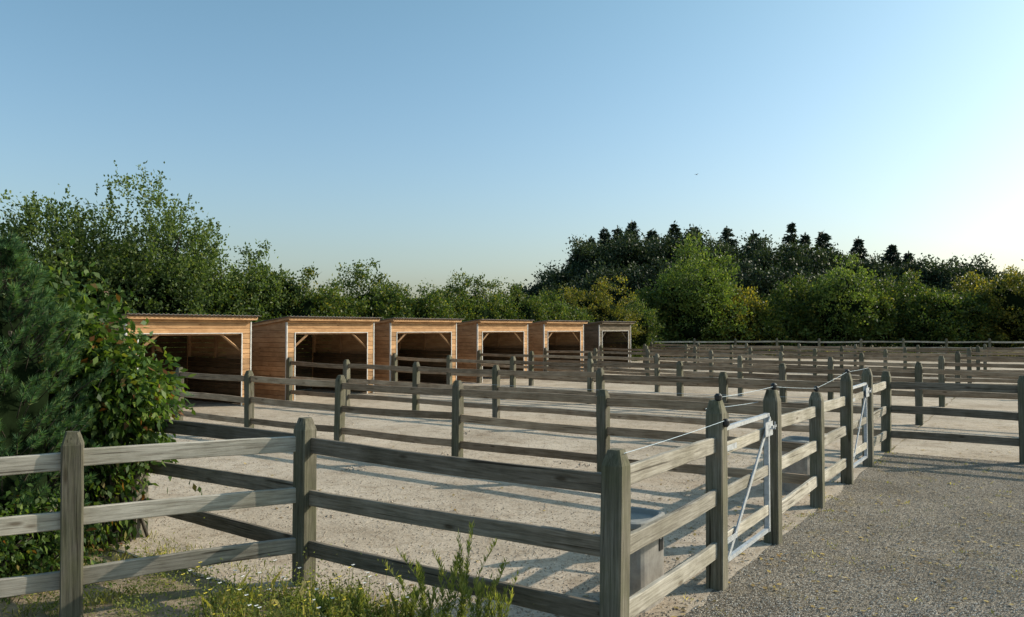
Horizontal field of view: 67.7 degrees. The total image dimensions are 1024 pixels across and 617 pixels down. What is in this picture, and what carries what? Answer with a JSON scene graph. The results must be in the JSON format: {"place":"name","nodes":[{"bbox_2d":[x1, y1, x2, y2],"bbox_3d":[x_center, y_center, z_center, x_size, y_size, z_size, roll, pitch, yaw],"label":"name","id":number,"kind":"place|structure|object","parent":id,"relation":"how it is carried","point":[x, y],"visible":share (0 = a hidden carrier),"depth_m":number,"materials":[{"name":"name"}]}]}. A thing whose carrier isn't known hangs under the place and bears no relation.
{"place":"outdoors","nodes":[
{"label":"outdoors","id":0,"kind":"place"},
{"bbox_2d":[0,344,991,616],"bbox_3d":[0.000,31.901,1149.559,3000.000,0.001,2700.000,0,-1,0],"label":"ground","id":1,"kind":"structure","parent":0,"point":[162,600],"depth_m":6.21,"materials":[{"name":"soil"}]},
{"bbox_2d":[0,474,109,603],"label":"leafy shrub","id":2,"kind":"object","parent":1,"relation":"on","point":[7,549],"visible":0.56,"depth_m":6.33,"materials":[{"name":"green plant"}]},
{"bbox_2d":[0,229,114,575],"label":"pine tree","id":3,"kind":"object","parent":1,"relation":"on","point":[26,408],"visible":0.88,"depth_m":6.92,"materials":[{"name":"green plant"}]},
{"bbox_2d":[0,192,114,337],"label":"deciduous tree","id":4,"kind":"object","parent":1,"relation":"on","point":[20,232],"visible":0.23,"depth_m":24.09,"materials":[{"name":"green plant"}]},
{"bbox_2d":[0,479,115,587],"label":"leafy shrub","id":5,"kind":"object","parent":1,"relation":"on","point":[41,542],"visible":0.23,"depth_m":6.62,"materials":[{"name":"green plant"}]},
{"bbox_2d":[0,184,156,336],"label":"deciduous tree","id":6,"kind":"object","parent":1,"relation":"on","point":[78,221],"visible":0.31,"depth_m":24.71,"materials":[{"name":"green plant"}]},
{"bbox_2d":[24,237,169,502],"bbox_3d":[-4.481,0.878,7.997,1.558,3.129,1.867,0,-1,0],"label":"leafy shrub","id":7,"kind":"object","parent":1,"relation":"on","point":[103,334],"visible":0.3,"depth_m":7.79,"materials":[{"name":"green plant"}]},
{"bbox_2d":[56,160,229,361],"bbox_3d":[-12.382,-1.160,26.752,7.912,8.297,6.034,0,-1,0],"label":"deciduous tree","id":8,"kind":"object","parent":1,"relation":"on","point":[153,244],"visible":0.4,"depth_m":25.65,"materials":[{"name":"green plant"}]},
{"bbox_2d":[0,430,295,616],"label":"wooden fence","id":9,"kind":"object","parent":1,"relation":"on","point":[71,518],"visible":0.99,"depth_m":5.88,"materials":[{"name":"grey wood"}]},
{"bbox_2d":[126,203,259,371],"bbox_3d":[-11.459,-0.498,27.736,5.154,7.016,5.222,-1,-2,42],"label":"deciduous tree","id":10,"kind":"object","parent":1,"relation":"on","point":[189,296],"visible":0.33,"depth_m":26.70,"materials":[{"name":"green plant"}]},
{"bbox_2d":[215,239,298,321],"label":"hedge shrub","id":11,"kind":"object","parent":1,"relation":"on","point":[252,270],"visible":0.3,"depth_m":28.64,"materials":[{"name":"green plant"}]},
{"bbox_2d":[321,257,421,353],"bbox_3d":[-6.213,0.482,33.116,6.010,5.329,3.360,0,-1,0],"label":"hedge shrub","id":12,"kind":"object","parent":1,"relation":"on","point":[378,306],"visible":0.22,"depth_m":32.66,"materials":[{"name":"green plant"}]},
{"bbox_2d":[382,559,436,616],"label":"weed plant","id":13,"kind":"object","parent":1,"relation":"on","point":[424,607],"visible":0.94,"depth_m":5.24,"materials":[{"name":"green plant"}]},
{"bbox_2d":[396,544,465,616],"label":"weed plant","id":14,"kind":"object","parent":1,"relation":"on","point":[444,600],"visible":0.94,"depth_m":5.13,"materials":[{"name":"green plant"}]},
{"bbox_2d":[450,556,506,616],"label":"weed plant","id":15,"kind":"object","parent":1,"relation":"on","point":[479,598],"visible":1,"depth_m":4.99,"materials":[{"name":"green plant"}]},
{"bbox_2d":[526,276,591,306],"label":"deciduous tree","id":16,"kind":"object","parent":1,"relation":"on","point":[555,287],"visible":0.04,"depth_m":102.92,"materials":[{"name":"green plant"}]},
{"bbox_2d":[529,259,603,292],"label":"deciduous tree","id":17,"kind":"object","parent":1,"relation":"on","point":[563,276],"visible":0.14,"depth_m":109.69,"materials":[{"name":"green plant"}]},
{"bbox_2d":[551,265,628,305],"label":"deciduous tree","id":18,"kind":"object","parent":1,"relation":"on","point":[589,288],"visible":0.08,"depth_m":103.35,"materials":[{"name":"green plant"}]},
{"bbox_2d":[560,234,625,277],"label":"deciduous tree","id":19,"kind":"object","parent":1,"relation":"on","point":[584,249],"visible":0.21,"depth_m":112.05,"materials":[{"name":"green plant"}]},
{"bbox_2d":[577,257,662,307],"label":"deciduous tree","id":20,"kind":"object","parent":1,"relation":"on","point":[632,290],"visible":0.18,"depth_m":102.57,"materials":[{"name":"green plant"}]},
{"bbox_2d":[585,226,661,273],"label":"deciduous tree","id":21,"kind":"object","parent":1,"relation":"on","point":[603,249],"visible":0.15,"depth_m":112.44,"materials":[{"name":"green plant"}]},
{"bbox_2d":[605,230,681,279],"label":"deciduous tree","id":22,"kind":"object","parent":1,"relation":"on","point":[645,254],"visible":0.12,"depth_m":112.26,"materials":[{"name":"green plant"}]},
{"bbox_2d":[604,255,691,343],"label":"deciduous tree","id":23,"kind":"object","parent":1,"relation":"on","point":[650,274],"visible":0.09,"depth_m":104.26,"materials":[{"name":"green plant"}]},
{"bbox_2d":[624,282,686,348],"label":"hedge shrub","id":24,"kind":"object","parent":1,"relation":"on","point":[652,301],"visible":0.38,"depth_m":59.05,"materials":[{"name":"green plant"}]},
{"bbox_2d":[645,228,696,269],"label":"deciduous tree","id":25,"kind":"object","parent":1,"relation":"on","point":[667,240],"visible":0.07,"depth_m":114.00,"materials":[{"name":"green plant"}]},
{"bbox_2d":[678,224,729,267],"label":"deciduous tree","id":26,"kind":"object","parent":1,"relation":"on","point":[690,232],"visible":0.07,"depth_m":115.21,"materials":[{"name":"green plant"}]},
{"bbox_2d":[648,231,763,349],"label":"deciduous tree","id":27,"kind":"object","parent":1,"relation":"on","point":[699,300],"visible":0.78,"depth_m":58.40,"materials":[{"name":"green plant"}]},
{"bbox_2d":[694,228,754,280],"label":"deciduous tree","id":28,"kind":"object","parent":1,"relation":"on","point":[728,248],"visible":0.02,"depth_m":112.96,"materials":[{"name":"green plant"}]},
{"bbox_2d":[692,283,773,349],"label":"hedge shrub","id":29,"kind":"object","parent":1,"relation":"on","point":[748,290],"visible":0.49,"depth_m":59.38,"materials":[{"name":"green plant"}]},
{"bbox_2d":[685,253,795,338],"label":"deciduous tree","id":30,"kind":"object","parent":1,"relation":"on","point":[753,278],"visible":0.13,"depth_m":102.13,"materials":[{"name":"green plant"}]},
{"bbox_2d":[717,232,782,283],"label":"deciduous tree","id":31,"kind":"object","parent":1,"relation":"on","point":[748,249],"visible":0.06,"depth_m":114.85,"materials":[{"name":"green plant"}]},
{"bbox_2d":[740,230,802,282],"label":"deciduous tree","id":32,"kind":"object","parent":1,"relation":"on","point":[769,247],"visible":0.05,"depth_m":115.45,"materials":[{"name":"green plant"}]},
{"bbox_2d":[739,295,806,350],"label":"hedge shrub","id":33,"kind":"object","parent":1,"relation":"on","point":[773,327],"visible":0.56,"depth_m":59.46,"materials":[{"name":"green plant"}]},
{"bbox_2d":[744,263,825,298],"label":"deciduous tree","id":34,"kind":"object","parent":1,"relation":"on","point":[797,270],"visible":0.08,"depth_m":102.19,"materials":[{"name":"green plant"}]},
{"bbox_2d":[754,281,824,350],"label":"hedge shrub","id":35,"kind":"object","parent":1,"relation":"on","point":[790,307],"visible":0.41,"depth_m":60.54,"materials":[{"name":"green plant"}]},
{"bbox_2d":[751,236,834,277],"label":"deciduous tree","id":36,"kind":"object","parent":1,"relation":"on","point":[811,262],"visible":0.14,"depth_m":111.01,"materials":[{"name":"green plant"}]},
{"bbox_2d":[782,272,842,348],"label":"hedge shrub","id":37,"kind":"object","parent":1,"relation":"on","point":[800,281],"visible":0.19,"depth_m":62.13,"materials":[{"name":"green plant"}]},
{"bbox_2d":[632,348,1023,356],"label":"grass","id":38,"kind":"structure","parent":1,"relation":"on","point":[867,351],"depth_m":57.78,"materials":[{"name":"green plant"}]},
{"bbox_2d":[642,338,1023,357],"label":"wooden fence","id":39,"kind":"object","parent":1,"relation":"on","point":[903,341],"visible":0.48,"depth_m":55.78,"materials":[{"name":"grey wood"}]},
{"bbox_2d":[800,240,873,273],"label":"deciduous tree","id":40,"kind":"object","parent":1,"relation":"on","point":[830,252],"visible":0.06,"depth_m":113.17,"materials":[{"name":"green plant"}]},
{"bbox_2d":[798,252,899,351],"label":"hedge shrub","id":41,"kind":"object","parent":1,"relation":"on","point":[844,313],"visible":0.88,"depth_m":59.72,"materials":[{"name":"green plant"}]},
{"bbox_2d":[823,250,904,281],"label":"deciduous tree","id":42,"kind":"object","parent":1,"relation":"on","point":[873,263],"visible":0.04,"depth_m":112.61,"materials":[{"name":"green plant"}]},
{"bbox_2d":[848,276,917,349],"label":"hedge shrub","id":43,"kind":"object","parent":1,"relation":"on","point":[881,306],"visible":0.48,"depth_m":60.54,"materials":[{"name":"green plant"}]},
{"bbox_2d":[876,244,904,268],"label":"conifer tree","id":44,"kind":"object","parent":1,"relation":"on","point":[893,258],"visible":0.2,"depth_m":121.80,"materials":[{"name":"green plant"}]},
{"bbox_2d":[876,268,938,349],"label":"hedge shrub","id":45,"kind":"object","parent":1,"relation":"on","point":[915,286],"visible":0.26,"depth_m":62.47,"materials":[{"name":"green plant"}]},
{"bbox_2d":[887,285,980,350],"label":"hedge shrub","id":46,"kind":"object","parent":1,"relation":"on","point":[929,326],"visible":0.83,"depth_m":59.84,"materials":[{"name":"green plant"}]},
{"bbox_2d":[900,253,993,291],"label":"deciduous tree","id":47,"kind":"object","parent":1,"relation":"on","point":[959,269],"visible":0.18,"depth_m":111.31,"materials":[{"name":"green plant"}]},
{"bbox_2d":[927,285,1003,347],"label":"hedge shrub","id":48,"kind":"object","parent":1,"relation":"on","point":[967,298],"visible":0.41,"depth_m":60.28,"materials":[{"name":"green plant"}]},
{"bbox_2d":[964,253,1007,284],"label":"deciduous tree","id":49,"kind":"object","parent":1,"relation":"on","point":[979,266],"visible":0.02,"depth_m":112.28,"materials":[{"name":"green plant"}]},
{"bbox_2d":[950,270,1023,349],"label":"hedge shrub","id":50,"kind":"object","parent":1,"relation":"on","point":[976,282],"visible":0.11,"depth_m":63.13,"materials":[{"name":"green plant"}]},
{"bbox_2d":[970,259,1023,349],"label":"hedge shrub","id":51,"kind":"object","parent":1,"relation":"on","point":[1008,302],"visible":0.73,"depth_m":59.99,"materials":[{"name":"green plant"}]},
{"bbox_2d":[0,0,1023,301],"label":"sky","id":52,"kind":"structure","parent":0,"point":[422,139],"materials":[{"name":"blue"}]},
{"bbox_2d":[51,357,997,616],"bbox_3d":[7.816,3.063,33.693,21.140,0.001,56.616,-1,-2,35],"label":"paddock sand ground","id":53,"kind":"structure","parent":0,"point":[418,427],"depth_m":10.31,"materials":[{"name":"beige sand"}]},
{"bbox_2d":[45,408,159,556],"bbox_3d":[-4.192,1.902,7.662,1.152,1.871,1.160,0,-1,0],"label":"leafy shrub","id":54,"kind":"object","parent":53,"relation":"on","point":[102,481],"visible":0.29,"depth_m":7.57,"materials":[{"name":"green plant"}]},
{"bbox_2d":[50,331,201,545],"bbox_3d":[-3.957,1.336,7.897,1.302,2.208,1.588,0,-1,0],"label":"leafy shrub","id":55,"kind":"object","parent":53,"relation":"on","point":[147,394],"visible":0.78,"depth_m":7.73,"materials":[{"name":"green plant"}]},
{"bbox_2d":[92,313,258,405],"bbox_3d":[-9.671,1.461,21.147,3.420,2.572,3.890,-1,-2,35],"label":"horse shelter","id":56,"kind":"object","parent":53,"relation":"on","point":[227,337],"visible":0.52,"depth_m":22.14,"materials":[{"name":"orange wood"}]},
{"bbox_2d":[176,270,270,361],"bbox_3d":[-10.815,0.789,27.894,3.961,4.449,4.005,-1,-2,43],"label":"hedge shrub","id":57,"kind":"object","parent":53,"relation":"on","point":[244,297],"visible":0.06,"depth_m":27.60,"materials":[{"name":"green plant"}]},
{"bbox_2d":[0,509,528,616],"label":"grass","id":58,"kind":"structure","parent":53,"relation":"on","point":[300,593],"depth_m":6.01,"materials":[{"name":"green plant"}]},
{"bbox_2d":[243,262,347,376],"bbox_3d":[-8.946,0.573,30.199,4.177,5.005,4.477,-1,-2,45],"label":"hedge shrub","id":59,"kind":"object","parent":53,"relation":"on","point":[299,302],"visible":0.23,"depth_m":29.52,"materials":[{"name":"green plant"}]},
{"bbox_2d":[243,316,380,400],"bbox_3d":[-6.883,1.565,25.178,3.420,2.572,3.890,-1,-2,35],"label":"horse shelter","id":60,"kind":"object","parent":53,"relation":"on","point":[275,345],"visible":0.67,"depth_m":24.66,"materials":[{"name":"orange wood"}]},
{"bbox_2d":[295,273,365,373],"bbox_3d":[-7.755,0.830,30.867,3.784,4.545,3.536,-1,-2,33],"label":"hedge shrub","id":61,"kind":"object","parent":53,"relation":"on","point":[343,301],"visible":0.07,"depth_m":30.62,"materials":[{"name":"green plant"}]},
{"bbox_2d":[51,417,630,616],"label":"wooden fence","id":62,"kind":"object","parent":53,"relation":"on","point":[609,544],"visible":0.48,"depth_m":5.78,"materials":[{"name":"grey wood"}]},
{"bbox_2d":[315,295,371,316],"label":"hedge shrub","id":63,"kind":"object","parent":53,"relation":"on","point":[363,305],"visible":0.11,"depth_m":31.32,"materials":[{"name":"green plant"}]},
{"bbox_2d":[332,317,462,385],"bbox_3d":[-4.351,1.659,28.839,3.420,2.572,3.890,-1,-2,35],"label":"horse shelter","id":64,"kind":"object","parent":53,"relation":"on","point":[390,334],"visible":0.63,"depth_m":29.32,"materials":[{"name":"orange wood"}]},
{"bbox_2d":[371,281,443,360],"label":"hedge shrub","id":65,"kind":"object","parent":53,"relation":"on","point":[415,311],"visible":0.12,"depth_m":33.49,"materials":[{"name":"green plant"}]},
{"bbox_2d":[399,575,422,616],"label":"weed plant","id":66,"kind":"object","parent":53,"relation":"on","point":[409,606],"visible":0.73,"depth_m":5.43,"materials":[{"name":"green plant"}]},
{"bbox_2d":[411,284,466,356],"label":"hedge shrub","id":67,"kind":"object","parent":53,"relation":"on","point":[442,310],"visible":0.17,"depth_m":34.11,"materials":[{"name":"green plant"}]},
{"bbox_2d":[431,285,483,321],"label":"hedge shrub","id":68,"kind":"object","parent":53,"relation":"on","point":[462,310],"visible":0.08,"depth_m":36.57,"materials":[{"name":"green plant"}]},
{"bbox_2d":[417,268,509,350],"bbox_3d":[-2.361,0.588,37.940,4.578,5.388,4.034,-1,-2,32],"label":"hedge shrub","id":69,"kind":"object","parent":53,"relation":"on","point":[486,313],"visible":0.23,"depth_m":37.88,"materials":[{"name":"green plant"}]},
{"bbox_2d":[432,518,496,616],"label":"weed plant","id":70,"kind":"object","parent":53,"relation":"on","point":[462,609],"visible":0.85,"depth_m":5.17,"materials":[{"name":"green plant"}]},
{"bbox_2d":[422,319,533,382],"bbox_3d":[-1.506,1.766,32.953,3.420,2.572,3.890,-1,-2,35],"label":"horse shelter","id":71,"kind":"object","parent":53,"relation":"on","point":[475,339],"visible":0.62,"depth_m":32.16,"materials":[{"name":"orange wood"}]},
{"bbox_2d":[158,367,809,483],"bbox_3d":[-2.940,1.909,14.038,16.196,1.366,0.173,-1,-2,35],"label":"wooden fence","id":72,"kind":"object","parent":53,"relation":"on","point":[603,431],"visible":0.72,"depth_m":12.44,"materials":[{"name":"grey wood"}]},
{"bbox_2d":[461,290,531,334],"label":"hedge shrub","id":73,"kind":"object","parent":53,"relation":"on","point":[509,313],"visible":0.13,"depth_m":39.27,"materials":[{"name":"green plant"}]},
{"bbox_2d":[477,569,518,616],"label":"weed plant","id":74,"kind":"object","parent":53,"relation":"on","point":[498,608],"visible":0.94,"depth_m":5.04,"materials":[{"name":"green plant"}]},
{"bbox_2d":[485,277,553,342],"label":"hedge shrub","id":75,"kind":"object","parent":53,"relation":"on","point":[528,312],"visible":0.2,"depth_m":40.40,"materials":[{"name":"green plant"}]},
{"bbox_2d":[492,320,587,370],"bbox_3d":[1.339,1.872,37.067,3.420,2.572,3.890,-1,-2,35],"label":"horse shelter","id":76,"kind":"object","parent":53,"relation":"on","point":[570,333],"visible":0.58,"depth_m":36.83,"materials":[{"name":"orange wood"}]},
{"bbox_2d":[530,283,577,320],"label":"hedge shrub","id":77,"kind":"object","parent":53,"relation":"on","point":[553,298],"visible":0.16,"depth_m":42.50,"materials":[{"name":"green plant"}]},
{"bbox_2d":[561,302,597,322],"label":"hedge shrub","id":78,"kind":"object","parent":53,"relation":"on","point":[580,315],"visible":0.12,"depth_m":44.45,"materials":[{"name":"green plant"}]},
{"bbox_2d":[286,358,880,435],"bbox_3d":[-0.048,2.020,18.233,16.211,1.358,0.171,-1,-2,35],"label":"wooden fence","id":79,"kind":"object","parent":53,"relation":"on","point":[723,380],"visible":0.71,"depth_m":17.41,"materials":[{"name":"grey wood"}]},
{"bbox_2d":[550,321,635,367],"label":"horse shelter","id":80,"kind":"object","parent":53,"relation":"on","point":[595,333],"visible":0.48,"depth_m":41.23,"materials":[{"name":"brown wood"}]},
{"bbox_2d":[168,413,1023,616],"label":"fallen leaves","id":81,"kind":"object","parent":53,"relation":"on","point":[774,586],"visible":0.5,"depth_m":7.40,"materials":[{"name":"brown plant"}]},
{"bbox_2d":[555,275,643,338],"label":"hedge shrub","id":82,"kind":"object","parent":53,"relation":"on","point":[603,309],"visible":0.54,"depth_m":47.53,"materials":[{"name":"green plant"}]},
{"bbox_2d":[616,293,666,360],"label":"hedge shrub","id":83,"kind":"object","parent":53,"relation":"on","point":[642,338],"visible":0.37,"depth_m":51.37,"materials":[{"name":"green plant"}]},
{"bbox_2d":[629,507,664,612],"bbox_3d":[0.983,2.010,6.155,0.409,0.700,0.552,-1,-2,35],"label":"horse waterer","id":84,"kind":"object","parent":53,"relation":"on","point":[646,565],"visible":0.36,"depth_m":5.96,"materials":[{"name":"metal"}]},
{"bbox_2d":[392,353,922,425],"bbox_3d":[2.583,2.070,21.934,16.345,1.453,0.180,-1,-2,35],"label":"wooden fence","id":85,"kind":"object","parent":53,"relation":"on","point":[781,371],"visible":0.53,"depth_m":20.55,"materials":[{"name":"grey wood"}]},
{"bbox_2d":[629,399,727,616],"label":"wooden fence","id":86,"kind":"object","parent":53,"relation":"on","point":[712,503],"visible":0.89,"depth_m":6.10,"materials":[{"name":"grey wood"}]},
{"bbox_2d":[727,413,776,561],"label":"paddock gate","id":87,"kind":"structure","parent":86,"relation":"attached to","point":[764,433],"depth_m":7.23,"materials":[{"name":"metal"}]},
{"bbox_2d":[477,350,944,406],"bbox_3d":[5.359,2.168,25.975,16.380,1.466,0.178,-1,-2,35],"label":"wooden fence","id":88,"kind":"object","parent":53,"relation":"on","point":[740,361],"visible":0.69,"depth_m":24.95,"materials":[{"name":"grey wood"}]},
{"bbox_2d":[543,348,960,382],"bbox_3d":[8.204,2.274,30.091,16.397,1.466,0.176,-1,-2,35],"label":"wooden fence","id":89,"kind":"object","parent":53,"relation":"on","point":[781,356],"visible":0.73,"depth_m":29.54,"materials":[{"name":"grey wood"}]},
{"bbox_2d":[599,345,971,382],"bbox_3d":[11.226,2.389,34.441,16.350,1.462,0.177,-1,-2,35],"label":"wooden fence","id":90,"kind":"object","parent":53,"relation":"on","point":[814,352],"visible":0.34,"depth_m":33.28,"materials":[{"name":"grey wood"}]},
{"bbox_2d":[782,436,809,493],"bbox_3d":[3.902,2.119,10.375,0.409,0.700,0.552,-1,-2,35],"label":"horse waterer","id":91,"kind":"object","parent":53,"relation":"on","point":[801,466],"visible":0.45,"depth_m":10.17,"materials":[{"name":"metal"}]},
{"bbox_2d":[763,372,853,544],"bbox_3d":[3.712,1.672,9.328,0.164,1.605,3.809,-1,-2,35],"label":"wooden fence","id":92,"kind":"object","parent":53,"relation":"on","point":[813,449],"visible":0.94,"depth_m":9.29,"materials":[{"name":"grey wood"}]},
{"bbox_2d":[853,382,871,467],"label":"paddock gate","id":93,"kind":"structure","parent":92,"relation":"attached to","point":[864,395],"depth_m":11.74,"materials":[{"name":"metal"}]},
{"bbox_2d":[643,344,979,369],"bbox_3d":[14.151,2.503,38.627,16.306,1.450,0.170,-1,-2,35],"label":"wooden fence","id":94,"kind":"object","parent":53,"relation":"on","point":[841,349],"visible":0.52,"depth_m":37.70,"materials":[{"name":"grey wood"}]},
{"bbox_2d":[650,342,986,369],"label":"wooden fence","id":95,"kind":"object","parent":53,"relation":"on","point":[917,347],"visible":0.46,"depth_m":42.48,"materials":[{"name":"grey wood"}]},
{"bbox_2d":[861,368,891,466],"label":"wooden fence","id":96,"kind":"object","parent":53,"relation":"on","point":[883,437],"visible":0.9,"depth_m":12.88,"materials":[{"name":"grey wood"}]},
{"bbox_2d":[680,452,1023,616],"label":"gravel path","id":97,"kind":"structure","parent":0,"point":[857,495],"depth_m":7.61,"materials":[{"name":"grey gravel"}]},
{"bbox_2d":[680,451,1021,616],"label":"gravel weeds","id":98,"kind":"object","parent":97,"relation":"on","point":[867,540],"visible":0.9,"depth_m":8.41,"materials":[{"name":"green plant"}]},
{"bbox_2d":[891,362,1023,462],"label":"paddock ground","id":99,"kind":"structure","parent":0,"point":[961,425],"depth_m":16.20,"materials":[{"name":"beige sand"}]},
{"bbox_2d":[890,375,1023,463],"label":"wooden fence","id":100,"kind":"object","parent":99,"relation":"on","point":[1018,389],"visible":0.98,"depth_m":12.87,"materials":[{"name":"grey wood"}]},
{"bbox_2d":[922,369,1023,397],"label":"wooden fence","id":101,"kind":"object","parent":99,"relation":"on","point":[975,394],"visible":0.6,"depth_m":16.73,"materials":[{"name":"grey wood"}]},
{"bbox_2d":[944,362,1023,398],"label":"wooden fence","id":102,"kind":"object","parent":99,"relation":"on","point":[982,365],"visible":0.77,"depth_m":20.82,"materials":[{"name":"grey wood"}]},
{"bbox_2d":[960,356,1023,385],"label":"wooden fence","id":103,"kind":"object","parent":99,"relation":"on","point":[991,358],"visible":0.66,"depth_m":24.88,"materials":[{"name":"grey wood"}]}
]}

